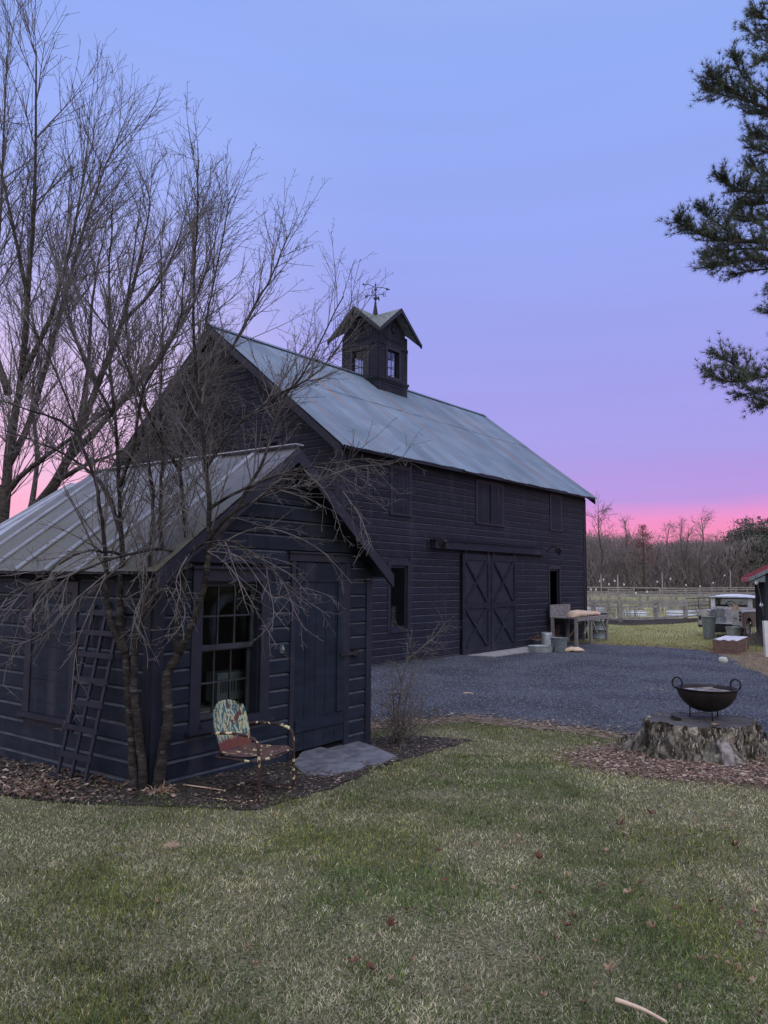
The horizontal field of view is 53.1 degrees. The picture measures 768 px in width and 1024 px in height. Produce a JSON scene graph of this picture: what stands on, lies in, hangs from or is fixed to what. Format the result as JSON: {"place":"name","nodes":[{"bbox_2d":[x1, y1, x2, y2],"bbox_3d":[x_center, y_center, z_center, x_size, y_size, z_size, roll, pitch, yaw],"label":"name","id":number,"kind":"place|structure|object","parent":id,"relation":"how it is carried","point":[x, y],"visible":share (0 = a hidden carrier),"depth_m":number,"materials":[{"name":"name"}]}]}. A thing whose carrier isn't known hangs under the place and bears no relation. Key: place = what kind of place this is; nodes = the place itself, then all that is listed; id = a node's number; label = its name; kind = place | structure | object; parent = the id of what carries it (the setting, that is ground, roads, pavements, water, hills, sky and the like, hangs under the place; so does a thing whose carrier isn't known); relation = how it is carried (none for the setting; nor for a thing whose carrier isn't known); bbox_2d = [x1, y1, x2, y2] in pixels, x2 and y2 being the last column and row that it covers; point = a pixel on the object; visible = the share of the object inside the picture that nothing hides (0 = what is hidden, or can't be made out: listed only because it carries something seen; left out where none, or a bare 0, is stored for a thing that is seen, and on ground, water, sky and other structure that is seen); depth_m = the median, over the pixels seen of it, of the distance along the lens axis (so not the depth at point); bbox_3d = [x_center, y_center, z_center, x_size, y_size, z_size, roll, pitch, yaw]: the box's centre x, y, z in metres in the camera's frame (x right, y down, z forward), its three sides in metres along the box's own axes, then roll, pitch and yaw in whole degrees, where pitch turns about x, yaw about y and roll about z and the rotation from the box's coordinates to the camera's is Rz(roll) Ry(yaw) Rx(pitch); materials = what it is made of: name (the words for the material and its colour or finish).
{"place":"outdoors","nodes":[
{"label":"outdoors","id":0,"kind":"place"},
{"bbox_2d":[206,669,244,707],"bbox_3d":[-1.557,1.740,7.595,0.162,0.330,0.380,-3,-6,36],"label":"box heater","id":1,"kind":"object","parent":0,"point":[221,691],"visible":0.65,"depth_m":7.50,"materials":[{"name":"metal"}]},
{"bbox_2d":[0,714,767,1023],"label":"lawn","id":2,"kind":"structure","parent":0,"point":[415,943],"depth_m":4.25,"materials":[{"name":"plant"}]},
{"bbox_2d":[164,840,179,848],"bbox_3d":[-1.365,2.149,4.961,0.112,0.063,0.063,2,-5,-11],"label":"pine cone","id":3,"kind":"object","parent":2,"relation":"on","point":[175,844],"visible":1,"depth_m":4.96,"materials":[{"name":"plant"}]},
{"bbox_2d":[0,443,393,787],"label":"garden shed","id":4,"kind":"structure","parent":2,"relation":"on","point":[316,693],"depth_m":7.64,"materials":[{"name":"paint"}]},
{"bbox_2d":[16,581,79,732],"bbox_3d":[-3.231,1.368,7.420,0.940,1.390,0.075,-3,-6,36],"label":"boarded window","id":5,"kind":"structure","parent":4,"relation":"in","point":[47,688],"depth_m":7.41,"materials":[{"name":"paint"}]},
{"bbox_2d":[200,699,243,713],"bbox_3d":[-1.772,2.172,7.439,0.420,0.559,1.200,-3,-6,36],"label":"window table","id":6,"kind":"object","parent":4,"relation":"in","point":[205,707],"depth_m":7.44,"materials":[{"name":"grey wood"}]},
{"bbox_2d":[207,586,246,644],"bbox_3d":[-1.543,1.036,7.651,0.120,0.608,0.528,-3,-6,36],"label":"horse collar","id":7,"kind":"object","parent":4,"relation":"hanging from","point":[225,596],"visible":0.68,"depth_m":7.58,"materials":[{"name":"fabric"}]},
{"bbox_2d":[185,566,275,736],"bbox_3d":[-1.481,1.266,7.273,0.245,1.490,1.060,-3,-6,36],"label":"window frame","id":8,"kind":"structure","parent":4,"relation":"in","point":[256,678],"depth_m":7.41,"materials":[{"name":"black wood"}]},
{"bbox_2d":[293,562,345,751],"bbox_3d":[-0.685,1.515,8.232,0.042,1.934,0.814,-3,-6,36],"label":"plank door","id":9,"kind":"structure","parent":4,"relation":"in","point":[319,670],"depth_m":8.22,"materials":[{"name":"paint"}]},
{"bbox_2d":[0,735,472,809],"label":"flower bed","id":10,"kind":"object","parent":2,"relation":"on","point":[187,797],"visible":0.48,"depth_m":6.54,"materials":[{"name":"soil"}]},
{"bbox_2d":[1,775,79,795],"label":"dry plant clump","id":11,"kind":"object","parent":10,"relation":"on","point":[25,784],"visible":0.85,"depth_m":6.41,"materials":[{"name":"beige plant"}]},
{"bbox_2d":[51,602,124,783],"bbox_3d":[-2.609,1.585,6.790,0.689,1.588,0.231,-3,-6,36],"label":"trellis","id":12,"kind":"object","parent":10,"relation":"on","point":[68,726],"visible":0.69,"depth_m":6.77,"materials":[{"name":"black wood"}]},
{"bbox_2d":[0,755,196,801],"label":"leaf litter","id":13,"kind":"object","parent":10,"relation":"on","point":[32,790],"visible":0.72,"depth_m":6.45,"materials":[{"name":"plant"}]},
{"bbox_2d":[146,782,180,794],"bbox_3d":[-1.810,2.246,6.293,0.286,0.086,0.318,4,-6,-34],"label":"dry plant clump","id":14,"kind":"object","parent":10,"relation":"on","point":[165,790],"visible":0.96,"depth_m":6.28,"materials":[{"name":"beige plant"}]},
{"bbox_2d":[182,784,221,789],"bbox_3d":[-1.515,2.299,6.419,0.415,0.018,0.014,-2,-6,26],"label":"fallen stick","id":15,"kind":"object","parent":10,"relation":"on","point":[201,787],"visible":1,"depth_m":6.42,"materials":[{"name":"wood"}]},
{"bbox_2d":[0,88,429,789],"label":"bare tree","id":16,"kind":"object","parent":10,"relation":"on","point":[136,764],"visible":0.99,"depth_m":6.55,"materials":[{"name":"brown plant"}]},
{"bbox_2d":[213,798,255,801],"bbox_3d":[-1.166,2.255,6.018,0.374,0.012,0.075,0,-5,5],"label":"fallen stick","id":17,"kind":"object","parent":10,"relation":"on","point":[234,800],"visible":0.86,"depth_m":6.00,"materials":[{"name":"wood"}]},
{"bbox_2d":[211,699,294,803],"bbox_3d":[-1.109,1.946,6.342,0.564,0.736,0.549,-2,-5,24],"label":"lawn chair","id":18,"kind":"object","parent":10,"relation":"on","point":[231,723],"visible":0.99,"depth_m":6.42,"materials":[{"name":"paint"}]},
{"bbox_2d":[291,747,364,774],"bbox_3d":[-0.580,2.501,7.522,0.644,0.119,1.350,3,-5,-23],"label":"flagstone","id":19,"kind":"object","parent":10,"relation":"on","point":[317,759],"visible":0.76,"depth_m":7.50,"materials":[{"name":"stone"}]},
{"bbox_2d":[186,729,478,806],"bbox_3d":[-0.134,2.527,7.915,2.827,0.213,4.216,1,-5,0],"label":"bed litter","id":20,"kind":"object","parent":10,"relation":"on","point":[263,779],"visible":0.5,"depth_m":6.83,"materials":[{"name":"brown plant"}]},
{"bbox_2d":[328,741,395,764],"bbox_3d":[-0.231,2.600,8.110,0.548,0.132,1.181,4,-6,-32],"label":"flagstone","id":21,"kind":"object","parent":10,"relation":"on","point":[359,751],"visible":0.56,"depth_m":8.11,"materials":[{"name":"stone"}]},
{"bbox_2d":[371,607,459,752],"bbox_3d":[0.310,2.033,9.235,1.782,1.873,1.186,5,-7,-42],"label":"bare shrub","id":22,"kind":"object","parent":10,"relation":"on","point":[400,735],"visible":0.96,"depth_m":9.21,"materials":[{"name":"plant"}]},
{"bbox_2d":[347,954,360,962],"bbox_3d":[-0.136,2.023,3.478,0.041,0.025,0.081,7,-1,45],"label":"fallen leaf","id":23,"kind":"object","parent":2,"relation":"on","point":[352,959],"visible":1,"depth_m":3.48,"materials":[{"name":"plant"}]},
{"bbox_2d":[367,960,375,972],"bbox_3d":[-0.052,2.021,3.413,0.034,0.026,0.074,13,-1,-26],"label":"fallen leaf","id":24,"kind":"object","parent":2,"relation":"on","point":[371,966],"visible":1,"depth_m":3.43,"materials":[{"name":"plant"}]},
{"bbox_2d":[384,917,397,926],"bbox_3d":[0.035,2.050,3.849,0.078,0.045,0.040,11,10,28],"label":"fallen leaf","id":25,"kind":"object","parent":2,"relation":"on","point":[390,922],"visible":1,"depth_m":3.85,"materials":[{"name":"plant"}]},
{"bbox_2d":[535,850,542,858],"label":"fallen leaf","id":26,"kind":"object","parent":2,"relation":"on","point":[538,855],"visible":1,"depth_m":4.79,"materials":[{"name":"plant"}]},
{"bbox_2d":[537,990,547,996],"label":"fallen leaf","id":27,"kind":"object","parent":2,"relation":"on","point":[542,994],"visible":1,"depth_m":3.20,"materials":[{"name":"plant"}]},
{"bbox_2d":[604,959,615,971],"bbox_3d":[1.009,2.028,3.433,0.074,0.033,0.043,-14,19,-32],"label":"fallen leaf","id":28,"kind":"object","parent":2,"relation":"on","point":[609,966],"visible":1,"depth_m":3.44,"materials":[{"name":"plant"}]},
{"bbox_2d":[622,887,633,893],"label":"fallen leaf","id":29,"kind":"object","parent":2,"relation":"on","point":[627,891],"visible":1,"depth_m":4.27,"materials":[{"name":"plant"}]},
{"bbox_2d":[615,997,666,1022],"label":"fallen stick","id":30,"kind":"object","parent":2,"relation":"on","point":[629,1004],"visible":1,"depth_m":3.11,"materials":[{"name":"wood"}]},
{"bbox_2d":[646,919,655,928],"bbox_3d":[1.328,2.052,3.824,0.034,0.046,0.074,5,-6,-39],"label":"fallen leaf","id":31,"kind":"object","parent":2,"relation":"on","point":[650,926],"visible":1,"depth_m":3.83,"materials":[{"name":"plant"}]},
{"bbox_2d":[594,746,767,783],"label":"mulch patch","id":32,"kind":"object","parent":2,"relation":"on","point":[761,761],"visible":0.25,"depth_m":7.53,"materials":[{"name":"wood"}]},
{"bbox_2d":[616,712,767,767],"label":"tree stump","id":33,"kind":"object","parent":32,"relation":"on","point":[730,740],"visible":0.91,"depth_m":8.09,"materials":[{"name":"brown wood"}]},
{"bbox_2d":[670,714,681,720],"bbox_3d":[3.206,2.264,8.456,0.120,0.068,0.063,1,-5,0],"label":"bark chunk","id":34,"kind":"object","parent":33,"relation":"on","point":[675,718],"visible":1,"depth_m":8.43,"materials":[{"name":"black wood"}]},
{"bbox_2d":[671,676,741,720],"bbox_3d":[3.614,2.092,8.603,0.650,0.472,0.650,3,-5,-22],"label":"fire bowl","id":35,"kind":"object","parent":33,"relation":"on","point":[711,698],"visible":0.98,"depth_m":8.43,"materials":[{"name":"black metal"}]},
{"bbox_2d":[692,953,706,959],"bbox_3d":[1.451,2.044,3.535,0.070,0.026,0.038,7,-20,11],"label":"fallen leaf","id":36,"kind":"object","parent":2,"relation":"on","point":[701,957],"visible":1,"depth_m":3.53,"materials":[{"name":"plant"}]},
{"bbox_2d":[653,0,767,420],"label":"pine tree","id":37,"kind":"object","parent":2,"relation":"on","point":[716,84],"visible":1,"depth_m":10.19,"materials":[{"name":"green plant"}]},
{"bbox_2d":[730,839,740,847],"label":"fallen leaf","id":38,"kind":"object","parent":2,"relation":"on","point":[734,844],"visible":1,"depth_m":5.05,"materials":[{"name":"plant"}]},
{"bbox_2d":[736,962,741,976],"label":"fallen leaf","id":39,"kind":"object","parent":2,"relation":"on","point":[739,970],"visible":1,"depth_m":3.40,"materials":[{"name":"plant"}]},
{"bbox_2d":[0,0,767,547],"label":"sky","id":40,"kind":"structure","parent":0,"point":[511,166],"materials":[{"name":"blue"}]},
{"bbox_2d":[371,643,767,737],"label":"gravel yard","id":41,"kind":"structure","parent":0,"point":[597,695],"depth_m":14.58,"materials":[{"name":"grey gravel"}]},
{"bbox_2d":[0,482,78,534],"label":"outbuilding","id":42,"kind":"structure","parent":41,"relation":"on","point":[8,524],"depth_m":10.81,"materials":[{"name":"paint"}]},
{"bbox_2d":[0,0,252,523],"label":"tall bare tree","id":43,"kind":"object","parent":41,"relation":"on","point":[9,484],"visible":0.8,"depth_m":13.81,"materials":[{"name":"brown plant"}]},
{"bbox_2d":[0,125,277,506],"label":"tall bare tree","id":44,"kind":"object","parent":41,"relation":"on","point":[54,484],"visible":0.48,"depth_m":15.03,"materials":[{"name":"brown plant"}]},
{"bbox_2d":[112,282,596,665],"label":"barn","id":45,"kind":"structure","parent":41,"relation":"on","point":[479,535],"depth_m":20.41,"materials":[{"name":"paint"}]},
{"bbox_2d":[120,346,244,463],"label":"wall","id":46,"kind":"structure","parent":45,"relation":"attached to","point":[164,437],"depth_m":19.39,"materials":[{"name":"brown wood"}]},
{"bbox_2d":[261,438,281,447],"bbox_3d":[-2.653,-1.440,18.052,0.680,0.530,0.030,-3,-6,38],"label":"attic window","id":47,"kind":"structure","parent":45,"relation":"in","point":[274,442],"depth_m":18.02,"materials":[{"name":"glass"}]},
{"bbox_2d":[387,560,410,633],"bbox_3d":[0.336,1.981,18.015,0.100,1.700,0.860,-3,-6,38],"label":"window frame","id":48,"kind":"structure","parent":45,"relation":"in","point":[392,563],"depth_m":18.19,"materials":[{"name":"black wood"}]},
{"bbox_2d":[462,550,490,654],"bbox_3d":[2.471,2.412,20.541,0.067,2.760,1.400,-3,-6,38],"label":"sliding door","id":49,"kind":"structure","parent":45,"relation":"in","point":[476,568],"depth_m":20.52,"materials":[{"name":"paint"}]},
{"bbox_2d":[491,552,516,650],"bbox_3d":[3.372,2.520,21.675,0.067,2.760,1.420,-3,-6,38],"label":"sliding door","id":50,"kind":"structure","parent":45,"relation":"in","point":[503,568],"depth_m":21.66,"materials":[{"name":"paint"}]},
{"bbox_2d":[548,565,560,620],"bbox_3d":[5.378,2.559,24.323,0.100,1.740,0.870,-3,-6,38],"label":"window frame","id":51,"kind":"structure","parent":45,"relation":"in","point":[551,567],"depth_m":24.42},
{"bbox_2d":[469,647,529,656],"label":"threshold slab","id":52,"kind":"structure","parent":41,"relation":"on","point":[507,652],"depth_m":20.40,"materials":[{"name":"concrete"}]},
{"bbox_2d":[527,634,542,644],"bbox_3d":[4.497,3.731,22.664,0.428,0.500,0.427,-3,-6,34],"label":"plant pot","id":53,"kind":"object","parent":41,"relation":"on","point":[535,640],"visible":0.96,"depth_m":22.57,"materials":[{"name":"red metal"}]},
{"bbox_2d":[527,645,552,652],"bbox_3d":[4.288,3.748,21.049,0.782,0.180,0.540,1,-5,-8],"label":"oval tub","id":54,"kind":"object","parent":41,"relation":"on","point":[541,648],"visible":0.99,"depth_m":20.84,"materials":[{"name":"metal"}]},
{"bbox_2d":[540,632,551,644],"bbox_3d":[4.799,3.771,22.691,0.417,0.430,0.417,-4,-7,45],"label":"upturned bucket","id":55,"kind":"object","parent":41,"relation":"on","point":[545,636],"visible":0.53,"depth_m":22.55,"materials":[{"name":"metal"}]},
{"bbox_2d":[549,637,568,651],"bbox_3d":[4.807,3.647,21.108,0.487,0.400,0.487,-4,-7,45],"label":"speckled bucket","id":56,"kind":"object","parent":41,"relation":"on","point":[559,644],"visible":0.98,"depth_m":20.94,"materials":[{"name":"metal"}]},
{"bbox_2d":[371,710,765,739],"bbox_3d":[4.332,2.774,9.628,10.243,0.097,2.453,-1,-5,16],"label":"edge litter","id":57,"kind":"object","parent":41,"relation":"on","point":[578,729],"visible":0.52,"depth_m":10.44,"materials":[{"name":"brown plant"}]},
{"bbox_2d":[565,647,584,651],"bbox_3d":[5.184,3.773,21.129,0.660,0.153,0.298,2,-5,-12],"label":"sack","id":58,"kind":"object","parent":41,"relation":"on","point":[574,649],"visible":0.92,"depth_m":21.02,"materials":[{"name":"fabric"}]},
{"bbox_2d":[550,604,608,645],"bbox_3d":[6.207,3.526,24.318,0.910,1.200,2.400,-3,-6,38],"label":"potting bench","id":59,"kind":"object","parent":41,"relation":"on","point":[559,610],"visible":0.87,"depth_m":24.05,"materials":[{"name":"grey wood"}]},
{"bbox_2d":[567,610,588,616],"bbox_3d":[5.993,3.130,23.757,0.469,0.225,0.950,-3,-6,38],"label":"sack","id":60,"kind":"object","parent":59,"relation":"on","point":[577,613],"visible":1,"depth_m":23.49,"materials":[{"name":"fabric"}]},
{"bbox_2d":[585,610,595,615],"bbox_3d":[6.423,3.217,24.432,0.409,0.177,0.800,-3,-6,38],"label":"sack","id":61,"kind":"object","parent":59,"relation":"on","point":[591,613],"visible":0.42,"depth_m":24.34,"materials":[{"name":"fabric"}]},
{"bbox_2d":[718,657,727,662],"bbox_3d":[8.197,3.584,18.588,0.219,0.167,0.222,1,-5,0],"label":"round stone","id":62,"kind":"object","parent":41,"relation":"on","point":[722,659],"visible":0.95,"depth_m":18.51,"materials":[{"name":"stone"}]},
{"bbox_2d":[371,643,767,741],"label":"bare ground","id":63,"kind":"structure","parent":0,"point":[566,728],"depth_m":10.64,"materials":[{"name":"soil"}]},
{"bbox_2d":[538,741,767,793],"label":"needle litter","id":64,"kind":"object","parent":63,"relation":"on","point":[661,771],"visible":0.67,"depth_m":7.54,"materials":[{"name":"brown plant"}]},
{"bbox_2d":[680,647,767,677],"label":"verge grass","id":65,"kind":"structure","parent":63,"relation":"on","point":[764,660],"depth_m":19.22,"materials":[{"name":"plant"}]},
{"bbox_2d":[712,636,748,654],"bbox_3d":[9.832,3.754,21.765,0.637,0.398,2.010,-3,-6,33],"label":"planter box","id":66,"kind":"object","parent":63,"relation":"on","point":[734,645],"visible":1,"depth_m":21.04,"materials":[{"name":"brown wood"}]},
{"bbox_2d":[762,621,767,656],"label":"white post","id":67,"kind":"object","parent":63,"relation":"on","point":[765,631],"visible":1,"depth_m":20.19,"materials":[{"name":"paint"}]},
{"bbox_2d":[587,618,697,625],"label":"soil bank","id":68,"kind":"structure","parent":0,"point":[654,621],"depth_m":35.56,"materials":[{"name":"soil"}]},
{"bbox_2d":[587,599,687,621],"bbox_3d":[11.631,4.791,37.180,7.456,1.159,4.604,1,-5,0],"label":"rail fence","id":69,"kind":"object","parent":68,"relation":"on","point":[593,605],"visible":0.74,"depth_m":36.10,"materials":[{"name":"grey wood"}]},
{"bbox_2d":[686,597,709,616],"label":"field gate","id":70,"kind":"structure","parent":69,"relation":"attached to","point":[698,605],"depth_m":40.02,"materials":[{"name":"metal"}]},
{"bbox_2d":[567,622,763,651],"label":"meadow","id":71,"kind":"structure","parent":0,"point":[628,627],"depth_m":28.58,"materials":[{"name":"plant"}]},
{"bbox_2d":[592,612,608,638],"bbox_3d":[7.321,3.857,26.220,0.658,0.893,0.659,1,-5,0],"label":"metal barrel","id":72,"kind":"object","parent":71,"relation":"on","point":[600,634],"visible":0.48,"depth_m":25.94,"materials":[{"name":"metal"}]},
{"bbox_2d":[701,616,715,639],"bbox_3d":[11.158,3.983,26.413,0.490,0.770,0.490,1,-5,0],"label":"tall bin","id":73,"kind":"object","parent":71,"relation":"on","point":[708,624],"visible":0.99,"depth_m":26.25,"materials":[{"name":"metal"}]},
{"bbox_2d":[697,594,755,636],"bbox_3d":[12.977,3.788,28.294,1.654,1.529,3.320,-4,-7,44],"label":"pickup truck","id":74,"kind":"object","parent":71,"relation":"on","point":[742,614],"visible":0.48,"depth_m":27.57,"materials":[{"name":"paint"}]},
{"bbox_2d":[716,617,725,622],"bbox_3d":[12.013,3.850,27.493,0.437,0.200,0.437,-4,-7,45],"label":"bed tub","id":75,"kind":"object","parent":74,"relation":"on","point":[720,619],"visible":0.68,"depth_m":27.31,"materials":[{"name":"metal"}]},
{"bbox_2d":[714,609,725,616],"bbox_3d":[12.028,3.615,27.570,0.398,0.280,0.398,-4,-7,45],"label":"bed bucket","id":76,"kind":"object","parent":75,"relation":"on","point":[720,613],"visible":1,"depth_m":27.43,"materials":[{"name":"metal"}]},
{"bbox_2d":[725,626,741,635],"bbox_3d":[11.852,4.121,26.077,0.507,0.450,0.507,-4,-7,45],"label":"ground bucket","id":77,"kind":"object","parent":71,"relation":"on","point":[731,630],"visible":0.68,"depth_m":25.90,"materials":[{"name":"metal"}]},
{"bbox_2d":[733,621,763,646],"bbox_3d":[11.649,3.767,23.879,1.821,0.976,2.650,2,-5,-17],"label":"dead brush","id":78,"kind":"object","parent":71,"relation":"on","point":[758,639],"visible":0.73,"depth_m":23.75,"materials":[{"name":"plant"}]},
{"bbox_2d":[741,564,767,636],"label":"red roofed building","id":79,"kind":"structure","parent":71,"relation":"on","point":[761,573],"depth_m":23.78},
{"bbox_2d":[754,572,763,615],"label":"string lights","id":80,"kind":"object","parent":79,"relation":"hanging from","point":[756,583],"visible":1,"depth_m":21.89,"materials":[{"name":"glass"}]},
{"bbox_2d":[587,591,746,623],"bbox_3d":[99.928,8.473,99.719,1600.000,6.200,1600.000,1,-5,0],"label":"field","id":81,"kind":"structure","parent":0,"point":[660,608],"depth_m":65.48,"materials":[{"name":"plant"}]},
{"bbox_2d":[587,606,604,611],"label":"garden bed","id":82,"kind":"object","parent":81,"relation":"on","point":[598,609],"visible":0.21,"depth_m":42.02,"materials":[{"name":"metal"}]},
{"bbox_2d":[586,491,618,594],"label":"distant tree","id":83,"kind":"object","parent":81,"relation":"on","point":[600,547],"visible":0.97,"depth_m":95.91,"materials":[{"name":"brown plant"}]},
{"bbox_2d":[617,574,618,600],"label":"light pole","id":84,"kind":"object","parent":81,"relation":"on","point":[617,588],"visible":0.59,"depth_m":41.79,"materials":[{"name":"grey wood"}]},
{"bbox_2d":[615,514,632,590],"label":"distant tree","id":85,"kind":"object","parent":81,"relation":"on","point":[626,544],"visible":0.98,"depth_m":103.89,"materials":[{"name":"brown plant"}]},
{"bbox_2d":[622,611,647,615],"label":"garden bed","id":86,"kind":"object","parent":81,"relation":"on","point":[642,613],"visible":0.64,"depth_m":43.66,"materials":[{"name":"metal"}]},
{"bbox_2d":[625,524,660,593],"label":"holly tree","id":87,"kind":"object","parent":81,"relation":"on","point":[643,527],"visible":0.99,"depth_m":99.83,"materials":[{"name":"brown plant"}]},
{"bbox_2d":[661,572,662,612],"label":"light pole","id":88,"kind":"object","parent":81,"relation":"on","point":[662,591],"visible":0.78,"depth_m":47.74,"materials":[{"name":"grey wood"}]},
{"bbox_2d":[618,573,661,593],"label":"string lights","id":89,"kind":"object","parent":88,"relation":"hanging from","point":[635,591],"visible":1,"depth_m":43.96,"materials":[{"name":"glass"}]},
{"bbox_2d":[656,521,678,593],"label":"distant tree","id":90,"kind":"object","parent":81,"relation":"on","point":[667,533],"visible":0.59,"depth_m":108.03,"materials":[{"name":"brown plant"}]},
{"bbox_2d":[587,593,754,609],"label":"rail fence","id":91,"kind":"object","parent":81,"relation":"on","point":[640,595],"visible":0.34,"depth_m":53.98,"materials":[{"name":"grey wood"}]},
{"bbox_2d":[587,587,754,597],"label":"rail fence","id":92,"kind":"object","parent":81,"relation":"on","point":[704,589],"visible":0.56,"depth_m":92.25,"materials":[{"name":"grey wood"}]},
{"bbox_2d":[587,591,754,600],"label":"rail fence","id":93,"kind":"object","parent":81,"relation":"on","point":[675,592],"visible":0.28,"depth_m":67.98,"materials":[{"name":"grey wood"}]},
{"bbox_2d":[586,527,767,594],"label":"bare wood","id":94,"kind":"object","parent":81,"relation":"on","point":[611,569],"visible":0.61,"depth_m":106.43,"materials":[{"name":"brown plant"}]},
{"bbox_2d":[669,514,691,593],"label":"distant tree","id":95,"kind":"object","parent":81,"relation":"on","point":[681,532],"visible":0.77,"depth_m":105.98,"materials":[{"name":"brown plant"}]},
{"bbox_2d":[666,610,696,615],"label":"garden bed","id":96,"kind":"object","parent":81,"relation":"on","point":[673,612],"visible":0.85,"depth_m":44.16,"materials":[{"name":"metal"}]},
{"bbox_2d":[677,523,696,593],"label":"distant tree","id":97,"kind":"object","parent":81,"relation":"on","point":[685,560],"visible":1,"depth_m":97.87,"materials":[{"name":"brown plant"}]},
{"bbox_2d":[690,505,718,593],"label":"distant tree","id":98,"kind":"object","parent":81,"relation":"on","point":[701,542],"visible":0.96,"depth_m":103.91,"materials":[{"name":"brown plant"}]},
{"bbox_2d":[709,531,729,591],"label":"distant tree","id":99,"kind":"object","parent":81,"relation":"on","point":[717,554],"visible":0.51,"depth_m":107.73,"materials":[{"name":"brown plant"}]},
{"bbox_2d":[710,598,746,608],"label":"rail fence","id":100,"kind":"object","parent":81,"relation":"on","point":[741,601],"visible":0.17,"depth_m":42.10,"materials":[{"name":"grey wood"}]},
{"bbox_2d":[714,540,758,591],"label":"pine","id":101,"kind":"object","parent":81,"relation":"on","point":[735,556],"visible":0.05,"depth_m":111.46,"materials":[{"name":"green plant"}]},
{"bbox_2d":[710,524,767,591],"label":"pine","id":102,"kind":"object","parent":81,"relation":"on","point":[730,534],"visible":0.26,"depth_m":108.37,"materials":[{"name":"green plant"}]},
{"bbox_2d":[720,515,767,570],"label":"pine","id":103,"kind":"object","parent":81,"relation":"on","point":[751,525],"visible":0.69,"depth_m":107.18,"materials":[{"name":"green plant"}]}
]}

